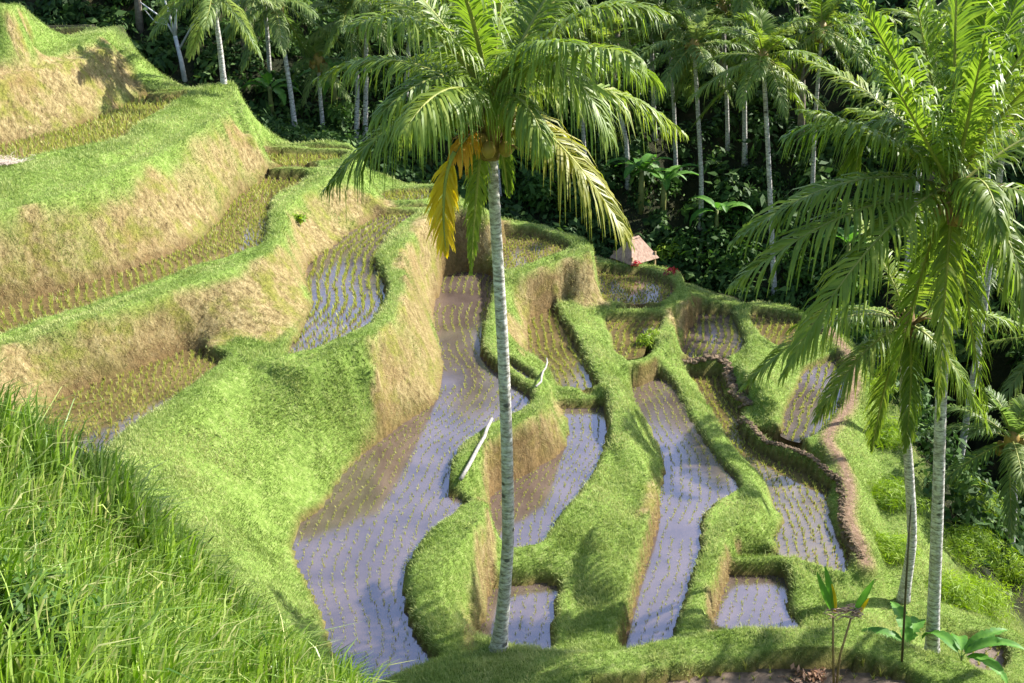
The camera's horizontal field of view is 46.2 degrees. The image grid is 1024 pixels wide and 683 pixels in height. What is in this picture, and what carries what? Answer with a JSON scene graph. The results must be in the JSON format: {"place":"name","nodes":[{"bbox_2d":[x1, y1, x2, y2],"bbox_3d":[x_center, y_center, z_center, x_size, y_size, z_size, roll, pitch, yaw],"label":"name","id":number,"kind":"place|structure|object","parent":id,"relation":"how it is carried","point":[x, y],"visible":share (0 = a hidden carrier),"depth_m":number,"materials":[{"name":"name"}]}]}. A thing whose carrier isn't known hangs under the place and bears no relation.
{"place":"outdoors","nodes":[
{"label":"outdoors","id":0,"kind":"place"},
{"bbox_2d":[0,98,176,160],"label":"paddy water","id":1,"kind":"structure","parent":0,"point":[49,143],"depth_m":36.74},
{"bbox_2d":[0,151,33,164],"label":"straw","id":2,"kind":"object","parent":1,"relation":"on","point":[7,162],"visible":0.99,"depth_m":32.57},
{"bbox_2d":[40,351,218,458],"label":"paddy water","id":3,"kind":"structure","parent":0,"point":[186,356],"depth_m":27.67,"materials":[{"name":"brown liquid"}]},
{"bbox_2d":[0,175,302,333],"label":"paddy water","id":4,"kind":"structure","parent":0,"point":[46,303],"depth_m":32.56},
{"bbox_2d":[269,155,341,166],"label":"paddy water","id":5,"kind":"structure","parent":0,"point":[301,164],"depth_m":42.28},
{"bbox_2d":[288,215,409,353],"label":"paddy water","id":6,"kind":"structure","parent":0,"point":[347,285],"depth_m":34.56,"materials":[{"name":"grey liquid"}]},
{"bbox_2d":[382,191,430,199],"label":"paddy water","id":7,"kind":"structure","parent":0,"point":[416,198],"depth_m":43.05,"materials":[{"name":"brown liquid"}]},
{"bbox_2d":[292,272,529,682],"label":"paddy water","id":8,"kind":"structure","parent":0,"point":[450,375],"depth_m":27.60,"materials":[{"name":"grey liquid"}]},
{"bbox_2d":[0,3,1023,682],"bbox_3d":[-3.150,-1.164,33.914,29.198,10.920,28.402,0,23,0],"label":"rice field","id":9,"kind":"structure","parent":0,"point":[116,116],"depth_m":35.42,"materials":[{"name":"green plant"}]},
{"bbox_2d":[0,0,1023,682],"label":"terrain","id":10,"kind":"structure","parent":0,"point":[546,288],"depth_m":31.54,"materials":[{"name":"green plant"}]},
{"bbox_2d":[8,505,51,563],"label":"leafy weed","id":11,"kind":"object","parent":10,"relation":"on","point":[43,529],"visible":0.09,"depth_m":13.45,"materials":[{"name":"green plant"}]},
{"bbox_2d":[0,553,100,674],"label":"leafy weed","id":12,"kind":"object","parent":10,"relation":"on","point":[22,606],"visible":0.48,"depth_m":9.04,"materials":[{"name":"green plant"}]},
{"bbox_2d":[134,0,143,33],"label":"broadleaf tree","id":13,"kind":"object","parent":10,"relation":"on","point":[139,23],"visible":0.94,"depth_m":53.40,"materials":[{"name":"grey plant"}]},
{"bbox_2d":[140,0,197,81],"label":"bare tree","id":14,"kind":"object","parent":10,"relation":"on","point":[173,29],"visible":0.74,"depth_m":51.80,"materials":[{"name":"grey plant"}]},
{"bbox_2d":[0,354,412,682],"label":"tall grass","id":15,"kind":"structure","parent":10,"relation":"on","point":[210,625],"depth_m":14.19,"materials":[{"name":"green plant"}]},
{"bbox_2d":[147,0,278,84],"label":"coconut palm","id":16,"kind":"object","parent":10,"relation":"on","point":[206,11],"visible":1,"depth_m":41.87,"materials":[{"name":"green plant"}]},
{"bbox_2d":[240,0,249,60],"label":"broadleaf tree","id":17,"kind":"object","parent":10,"relation":"on","point":[242,44],"visible":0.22,"depth_m":53.82,"materials":[{"name":"green plant"}]},
{"bbox_2d":[239,73,301,115],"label":"banana plant","id":18,"kind":"object","parent":10,"relation":"on","point":[266,80],"visible":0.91,"depth_m":52.02,"materials":[{"name":"green plant"}]},
{"bbox_2d":[233,0,318,72],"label":"coconut palm","id":19,"kind":"object","parent":10,"relation":"on","point":[267,37],"visible":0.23,"depth_m":53.19,"materials":[{"name":"green plant"}]},
{"bbox_2d":[208,0,349,126],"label":"coconut palm","id":20,"kind":"object","parent":10,"relation":"on","point":[278,18],"visible":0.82,"depth_m":48.59,"materials":[{"name":"green plant"}]},
{"bbox_2d":[292,212,307,225],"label":"bank plant","id":21,"kind":"object","parent":10,"relation":"on","point":[299,219],"visible":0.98,"depth_m":37.09,"materials":[{"name":"green plant"}]},
{"bbox_2d":[291,36,349,124],"bbox_3d":[-8.192,-10.877,51.604,3.245,4.469,3.053,0,23,0],"label":"coconut palm","id":22,"kind":"object","parent":10,"relation":"on","point":[317,63],"visible":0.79,"depth_m":50.79,"materials":[{"name":"green plant"}]},
{"bbox_2d":[298,55,370,106],"bbox_3d":[-7.715,-11.222,53.004,3.214,2.624,2.632,0,23,0],"label":"banana plant","id":23,"kind":"object","parent":10,"relation":"on","point":[327,83],"visible":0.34,"depth_m":52.84,"materials":[{"name":"green plant"}]},
{"bbox_2d":[318,101,360,129],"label":"bush","id":24,"kind":"object","parent":10,"relation":"on","point":[338,112],"visible":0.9,"depth_m":52.30,"materials":[{"name":"green plant"}]},
{"bbox_2d":[298,0,410,141],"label":"coconut palm","id":25,"kind":"object","parent":10,"relation":"on","point":[342,7],"visible":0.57,"depth_m":50.38,"materials":[{"name":"green plant"}]},
{"bbox_2d":[301,0,431,140],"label":"coconut palm","id":26,"kind":"object","parent":10,"relation":"on","point":[333,32],"visible":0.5,"depth_m":49.78,"materials":[{"name":"green plant"}]},
{"bbox_2d":[377,0,440,101],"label":"coconut palm","id":27,"kind":"object","parent":10,"relation":"on","point":[407,48],"visible":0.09,"depth_m":53.70,"materials":[{"name":"green plant"}]},
{"bbox_2d":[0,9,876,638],"bbox_3d":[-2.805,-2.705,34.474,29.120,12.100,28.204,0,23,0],"label":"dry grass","id":28,"kind":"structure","parent":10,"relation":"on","point":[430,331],"depth_m":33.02,"materials":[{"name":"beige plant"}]},
{"bbox_2d":[425,127,456,166],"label":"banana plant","id":29,"kind":"object","parent":10,"relation":"on","point":[430,162],"visible":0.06,"depth_m":52.63,"materials":[{"name":"green plant"}]},
{"bbox_2d":[410,0,535,206],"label":"coconut palm","id":30,"kind":"object","parent":10,"relation":"on","point":[500,190],"visible":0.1,"depth_m":51.28,"materials":[{"name":"green plant"}]},
{"bbox_2d":[459,417,492,480],"bbox_3d":[-0.831,2.600,29.513,0.146,0.147,3.321,5,23,11],"label":"bleached log","id":31,"kind":"object","parent":10,"relation":"on","point":[471,460],"visible":1,"depth_m":29.27,"materials":[{"name":"white wood"}]},
{"bbox_2d":[310,0,688,652],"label":"coconut palm","id":32,"kind":"object","parent":10,"relation":"on","point":[488,137],"visible":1,"depth_m":17.68,"materials":[{"name":"green plant"}]},
{"bbox_2d":[0,0,1023,583],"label":"undergrowth","id":33,"kind":"object","parent":10,"relation":"on","point":[730,186],"visible":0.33,"depth_m":52.47,"materials":[{"name":"green plant"}]},
{"bbox_2d":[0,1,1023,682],"bbox_3d":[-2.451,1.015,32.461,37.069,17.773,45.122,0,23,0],"label":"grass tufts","id":34,"kind":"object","parent":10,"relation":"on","point":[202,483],"visible":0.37,"depth_m":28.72,"materials":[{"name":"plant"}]},
{"bbox_2d":[510,174,562,212],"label":"bush","id":35,"kind":"object","parent":10,"relation":"on","point":[534,190],"visible":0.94,"depth_m":51.86,"materials":[{"name":"green plant"}]},
{"bbox_2d":[535,358,547,386],"bbox_3d":[0.887,0.849,34.041,0.142,1.134,4.350,2,23,5],"label":"bleached stick","id":36,"kind":"object","parent":10,"relation":"on","point":[541,377],"visible":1,"depth_m":33.56,"materials":[{"name":"white wood"}]},
{"bbox_2d":[503,0,592,161],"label":"coconut palm","id":37,"kind":"object","parent":10,"relation":"on","point":[586,39],"visible":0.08,"depth_m":51.03,"materials":[{"name":"green plant"}]},
{"bbox_2d":[528,128,585,189],"bbox_3d":[2.133,-7.983,53.362,2.877,2.542,2.689,11,25,24],"label":"banana plant","id":38,"kind":"object","parent":10,"relation":"on","point":[560,155],"visible":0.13,"depth_m":52.98,"materials":[{"name":"green plant"}]},
{"bbox_2d":[512,0,602,113],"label":"coconut palm","id":39,"kind":"object","parent":10,"relation":"on","point":[585,4],"visible":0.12,"depth_m":53.79,"materials":[{"name":"green plant"}]},
{"bbox_2d":[545,175,599,210],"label":"bush","id":40,"kind":"object","parent":10,"relation":"on","point":[571,203],"visible":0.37,"depth_m":52.09,"materials":[{"name":"green plant"}]},
{"bbox_2d":[536,4,634,169],"bbox_3d":[2.822,-11.221,53.132,4.998,7.390,5.175,0,23,0],"label":"coconut palm","id":41,"kind":"object","parent":10,"relation":"on","point":[609,39],"visible":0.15,"depth_m":51.53,"materials":[{"name":"green plant"}]},
{"bbox_2d":[543,14,654,190],"bbox_3d":[3.457,-10.289,52.448,5.569,7.800,5.599,5,24,13],"label":"coconut palm","id":42,"kind":"object","parent":10,"relation":"on","point":[608,76],"visible":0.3,"depth_m":51.70,"materials":[{"name":"green plant"}]},
{"bbox_2d":[566,0,639,101],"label":"broadleaf tree","id":43,"kind":"object","parent":10,"relation":"on","point":[592,2],"visible":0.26,"depth_m":56.14,"materials":[{"name":"green plant"}]},
{"bbox_2d":[610,235,658,265],"bbox_3d":[4.689,-2.764,46.180,1.440,2.700,1.240,-17,28,-35],"label":"thatched hut","id":44,"kind":"object","parent":10,"relation":"on","point":[643,252],"visible":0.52,"depth_m":45.61,"materials":[{"name":"beige plant"}]},
{"bbox_2d":[631,260,642,265],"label":"red leaf plant","id":45,"kind":"object","parent":10,"relation":"on","point":[635,261],"visible":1,"depth_m":45.15,"materials":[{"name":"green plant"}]},
{"bbox_2d":[603,153,685,214],"bbox_3d":[5.615,-6.916,53.052,3.033,2.713,3.251,-14,27,-29],"label":"banana plant","id":46,"kind":"object","parent":10,"relation":"on","point":[644,162],"visible":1,"depth_m":52.93,"materials":[{"name":"green plant"}]},
{"bbox_2d":[632,328,658,349],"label":"grass tussock","id":47,"kind":"object","parent":10,"relation":"on","point":[642,338],"depth_m":39.60,"materials":[{"name":"green plant"}]},
{"bbox_2d":[597,0,701,141],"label":"coconut palm","id":48,"kind":"object","parent":10,"relation":"on","point":[652,34],"visible":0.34,"depth_m":53.71,"materials":[{"name":"green plant"}]},
{"bbox_2d":[651,237,679,261],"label":"shrub","id":49,"kind":"object","parent":10,"relation":"on","point":[665,251],"visible":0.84,"depth_m":51.77,"materials":[{"name":"green plant"}]},
{"bbox_2d":[633,163,703,214],"bbox_3d":[6.903,-6.707,53.192,2.857,2.689,2.728,11,25,23],"label":"banana plant","id":50,"kind":"object","parent":10,"relation":"on","point":[666,177],"visible":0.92,"depth_m":53.12,"materials":[{"name":"green plant"}]},
{"bbox_2d":[616,0,724,165],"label":"coconut palm","id":51,"kind":"object","parent":10,"relation":"on","point":[668,34],"visible":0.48,"depth_m":52.71,"materials":[{"name":"green plant"}]},
{"bbox_2d":[663,266,677,275],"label":"red leaf plant","id":52,"kind":"object","parent":10,"relation":"on","point":[670,269],"visible":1,"depth_m":44.41,"materials":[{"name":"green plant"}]},
{"bbox_2d":[639,6,757,230],"bbox_3d":[7.776,-9.389,51.434,5.432,9.566,5.693,0,23,0],"label":"coconut palm","id":53,"kind":"object","parent":10,"relation":"on","point":[695,53],"visible":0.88,"depth_m":49.94,"materials":[{"name":"green plant"}]},
{"bbox_2d":[663,225,734,271],"bbox_3d":[8.165,-4.199,51.816,3.216,1.916,2.812,0,23,0],"label":"bush","id":54,"kind":"object","parent":10,"relation":"on","point":[697,252],"visible":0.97,"depth_m":51.40,"materials":[{"name":"green plant"}]},
{"bbox_2d":[682,353,753,408],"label":"clod wall","id":55,"kind":"structure","parent":10,"relation":"on","point":[729,377],"depth_m":39.40,"materials":[{"name":"soil"}]},
{"bbox_2d":[689,195,756,230],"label":"banana plant","id":56,"kind":"object","parent":10,"relation":"on","point":[724,206],"visible":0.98,"depth_m":51.92,"materials":[{"name":"green plant"}]},
{"bbox_2d":[672,0,780,151],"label":"coconut palm","id":57,"kind":"object","parent":10,"relation":"on","point":[722,5],"visible":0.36,"depth_m":53.08,"materials":[{"name":"green plant"}]},
{"bbox_2d":[706,240,762,275],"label":"bush","id":58,"kind":"object","parent":10,"relation":"on","point":[737,252],"visible":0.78,"depth_m":50.43,"materials":[{"name":"green plant"}]},
{"bbox_2d":[675,0,799,166],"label":"coconut palm","id":59,"kind":"object","parent":10,"relation":"on","point":[744,4],"visible":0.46,"depth_m":51.30,"materials":[{"name":"green plant"}]},
{"bbox_2d":[703,0,784,91],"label":"broadleaf tree","id":60,"kind":"object","parent":10,"relation":"on","point":[721,50],"visible":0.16,"depth_m":56.84,"materials":[{"name":"green plant"}]},
{"bbox_2d":[684,7,841,300],"bbox_3d":[9.470,-7.061,47.419,5.881,11.989,5.910,0,23,0],"label":"coconut palm","id":61,"kind":"object","parent":10,"relation":"on","point":[762,63],"visible":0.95,"depth_m":45.47,"materials":[{"name":"green plant"}]},
{"bbox_2d":[736,416,837,479],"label":"clod wall","id":62,"kind":"structure","parent":10,"relation":"on","point":[822,466],"depth_m":34.62,"materials":[{"name":"brown soil"}]},
{"bbox_2d":[725,0,875,148],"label":"broadleaf tree","id":63,"kind":"object","parent":10,"relation":"on","point":[845,8],"visible":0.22,"depth_m":51.64,"materials":[{"name":"green plant"}]},
{"bbox_2d":[781,247,841,292],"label":"bush","id":64,"kind":"object","parent":10,"relation":"on","point":[803,274],"visible":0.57,"depth_m":49.14,"materials":[{"name":"green plant"}]},
{"bbox_2d":[778,663,846,682],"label":"leaf litter","id":65,"kind":"object","parent":10,"relation":"on","point":[815,673],"visible":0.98,"depth_m":21.73,"materials":[{"name":"brown plant"}]},
{"bbox_2d":[733,0,901,206],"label":"coconut palm","id":66,"kind":"object","parent":10,"relation":"on","point":[822,10],"visible":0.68,"depth_m":48.58,"materials":[{"name":"green plant"}]},
{"bbox_2d":[817,566,873,682],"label":"offering stand","id":67,"kind":"object","parent":10,"relation":"on","point":[828,593],"visible":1,"depth_m":20.55,"materials":[{"name":"green plant"}]},
{"bbox_2d":[834,475,865,558],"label":"clod wall","id":68,"kind":"structure","parent":10,"relation":"on","point":[850,538],"depth_m":31.09,"materials":[{"name":"brown soil"}]},
{"bbox_2d":[818,225,882,271],"bbox_3d":[13.874,-3.687,48.946,2.847,2.165,2.078,0,23,0],"label":"banana plant","id":69,"kind":"object","parent":10,"relation":"on","point":[840,230],"visible":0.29,"depth_m":48.78,"materials":[{"name":"green plant"}]},
{"bbox_2d":[850,274,886,303],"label":"bush","id":70,"kind":"object","parent":10,"relation":"on","point":[863,291],"visible":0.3,"depth_m":47.72,"materials":[{"name":"green plant"}]},
{"bbox_2d":[724,0,1023,652],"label":"coconut palm","id":71,"kind":"object","parent":10,"relation":"on","point":[950,141],"visible":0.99,"depth_m":21.52,"materials":[{"name":"green plant"}]},
{"bbox_2d":[736,174,1023,604],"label":"coconut palm","id":72,"kind":"object","parent":10,"relation":"on","point":[920,335],"visible":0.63,"depth_m":26.42,"materials":[{"name":"green plant"}]},
{"bbox_2d":[866,375,898,400],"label":"feathery shrub","id":73,"kind":"object","parent":10,"relation":"on","point":[868,378],"visible":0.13,"depth_m":39.17,"materials":[{"name":"green plant"}]},
{"bbox_2d":[867,411,918,453],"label":"feathery shrub","id":74,"kind":"object","parent":10,"relation":"on","point":[890,431],"visible":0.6,"depth_m":36.46,"materials":[{"name":"green plant"}]},
{"bbox_2d":[861,602,925,643],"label":"banana plant","id":75,"kind":"object","parent":10,"relation":"on","point":[913,625],"visible":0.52,"depth_m":25.64,"materials":[{"name":"green plant"}]},
{"bbox_2d":[870,527,923,568],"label":"feathery shrub","id":76,"kind":"object","parent":10,"relation":"on","point":[890,547],"visible":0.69,"depth_m":30.96,"materials":[{"name":"green plant"}]},
{"bbox_2d":[846,37,950,180],"bbox_3d":[16.875,-9.519,49.269,5.005,6.881,6.603,18,29,36],"label":"broadleaf tree","id":77,"kind":"object","parent":10,"relation":"on","point":[893,95],"visible":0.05,"depth_m":48.13,"materials":[{"name":"green plant"}]},
{"bbox_2d":[867,472,930,516],"bbox_3d":[10.767,4.302,33.933,2.132,0.911,2.110,0,23,0],"label":"feathery shrub","id":78,"kind":"object","parent":10,"relation":"on","point":[890,490],"visible":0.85,"depth_m":33.56,"materials":[{"name":"green plant"}]},
{"bbox_2d":[842,0,965,291],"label":"coconut palm","id":79,"kind":"object","parent":10,"relation":"on","point":[941,6],"visible":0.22,"depth_m":43.49,"materials":[{"name":"green plant"}]},
{"bbox_2d":[901,505,911,661],"bbox_3d":[6.948,4.342,21.141,0.300,3.372,0.044,0,23,0],"label":"thin pole","id":80,"kind":"object","parent":10,"relation":"on","point":[904,616],"visible":1,"depth_m":21.15,"materials":[{"name":"brown wood"}]},
{"bbox_2d":[889,72,1023,467],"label":"coconut palm","id":81,"kind":"object","parent":10,"relation":"on","point":[999,177],"visible":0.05,"depth_m":36.42,"materials":[{"name":"plant"}]},
{"bbox_2d":[898,229,1023,382],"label":"coconut palm","id":82,"kind":"object","parent":10,"relation":"on","point":[993,282],"visible":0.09,"depth_m":42.40,"materials":[{"name":"green plant"}]},
{"bbox_2d":[924,566,998,615],"bbox_3d":[11.121,6.317,29.972,2.034,0.976,2.212,0,23,0],"label":"feathery shrub","id":83,"kind":"object","parent":10,"relation":"on","point":[958,593],"visible":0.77,"depth_m":29.71,"materials":[{"name":"green plant"}]},
{"bbox_2d":[909,0,1023,178],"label":"coconut palm","id":84,"kind":"object","parent":10,"relation":"on","point":[1020,30],"visible":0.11,"depth_m":43.60,"materials":[{"name":"green plant"}]},
{"bbox_2d":[921,384,1023,550],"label":"coconut palm","id":85,"kind":"object","parent":10,"relation":"on","point":[1012,444],"visible":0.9,"depth_m":34.52,"materials":[{"name":"green plant"}]},
{"bbox_2d":[922,627,1023,682],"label":"banana plant","id":86,"kind":"object","parent":10,"relation":"on","point":[981,639],"visible":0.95,"depth_m":25.24,"materials":[{"name":"green plant"}]},
{"bbox_2d":[931,320,1023,405],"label":"coconut palm","id":87,"kind":"object","parent":10,"relation":"on","point":[1006,384],"visible":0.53,"depth_m":41.16,"materials":[{"name":"green plant"}]},
{"bbox_2d":[952,472,1003,522],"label":"feathery shrub","id":88,"kind":"object","parent":10,"relation":"on","point":[979,498],"visible":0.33,"depth_m":36.79,"materials":[{"name":"green plant"}]},
{"bbox_2d":[942,518,1022,579],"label":"feathery shrub","id":89,"kind":"object","parent":10,"relation":"on","point":[963,538],"visible":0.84,"depth_m":33.37,"materials":[{"name":"green plant"}]},
{"bbox_2d":[953,569,1023,625],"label":"feathery shrub","id":90,"kind":"object","parent":10,"relation":"on","point":[1000,599],"visible":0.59,"depth_m":31.44,"materials":[{"name":"green plant"}]},
{"bbox_2d":[985,543,1023,590],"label":"feathery shrub","id":91,"kind":"object","parent":10,"relation":"on","point":[1007,570],"visible":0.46,"depth_m":34.72,"materials":[{"name":"green plant"}]},
{"bbox_2d":[479,583,557,648],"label":"paddy water","id":92,"kind":"structure","parent":0,"point":[529,610],"depth_m":26.41,"materials":[{"name":"grey liquid"}]},
{"bbox_2d":[503,234,566,268],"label":"paddy water","id":93,"kind":"structure","parent":0,"point":[517,250],"depth_m":43.42,"materials":[{"name":"brown liquid"}]},
{"bbox_2d":[490,407,606,546],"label":"paddy water","id":94,"kind":"structure","parent":0,"point":[546,521],"depth_m":31.02,"materials":[{"name":"grey liquid"}]},
{"bbox_2d":[528,310,593,388],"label":"paddy water","id":95,"kind":"structure","parent":0,"point":[570,354],"depth_m":38.48,"materials":[{"name":"grey liquid"}]},
{"bbox_2d":[606,320,661,358],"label":"paddy water","id":96,"kind":"structure","parent":0,"point":[640,352],"depth_m":40.48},
{"bbox_2d":[597,272,672,303],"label":"paddy water","id":97,"kind":"structure","parent":0,"point":[655,294],"depth_m":43.85,"materials":[{"name":"grey liquid"}]},
{"bbox_2d":[623,378,737,648],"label":"paddy water","id":98,"kind":"structure","parent":0,"point":[684,530],"depth_m":31.51,"materials":[{"name":"grey liquid"}]},
{"bbox_2d":[682,313,741,358],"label":"paddy water","id":99,"kind":"structure","parent":0,"point":[714,328],"depth_m":42.30,"materials":[{"name":"grey liquid"}]},
{"bbox_2d":[713,575,797,629],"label":"paddy water","id":100,"kind":"structure","parent":0,"point":[748,604],"depth_m":28.82,"materials":[{"name":"grey liquid"}]},
{"bbox_2d":[692,376,848,571],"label":"paddy water","id":101,"kind":"structure","parent":0,"point":[821,554],"depth_m":32.67,"materials":[{"name":"grey liquid"}]},
{"bbox_2d":[751,315,821,345],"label":"paddy water","id":102,"kind":"structure","parent":0,"point":[772,326],"depth_m":42.81,"materials":[{"name":"liquid"}]},
{"bbox_2d":[668,669,905,682],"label":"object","id":103,"kind":"structure","parent":0,"point":[761,675],"depth_m":21.72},
{"bbox_2d":[780,359,844,442],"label":"paddy water","id":104,"kind":"structure","parent":0,"point":[797,411],"depth_m":37.69,"materials":[{"name":"grey liquid"}]},
{"bbox_2d":[963,646,1003,669],"bbox_3d":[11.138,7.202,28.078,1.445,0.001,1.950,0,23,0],"label":"rock","id":105,"kind":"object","parent":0,"point":[992,653],"depth_m":27.87,"materials":[{"name":"grey stone"}]}
]}

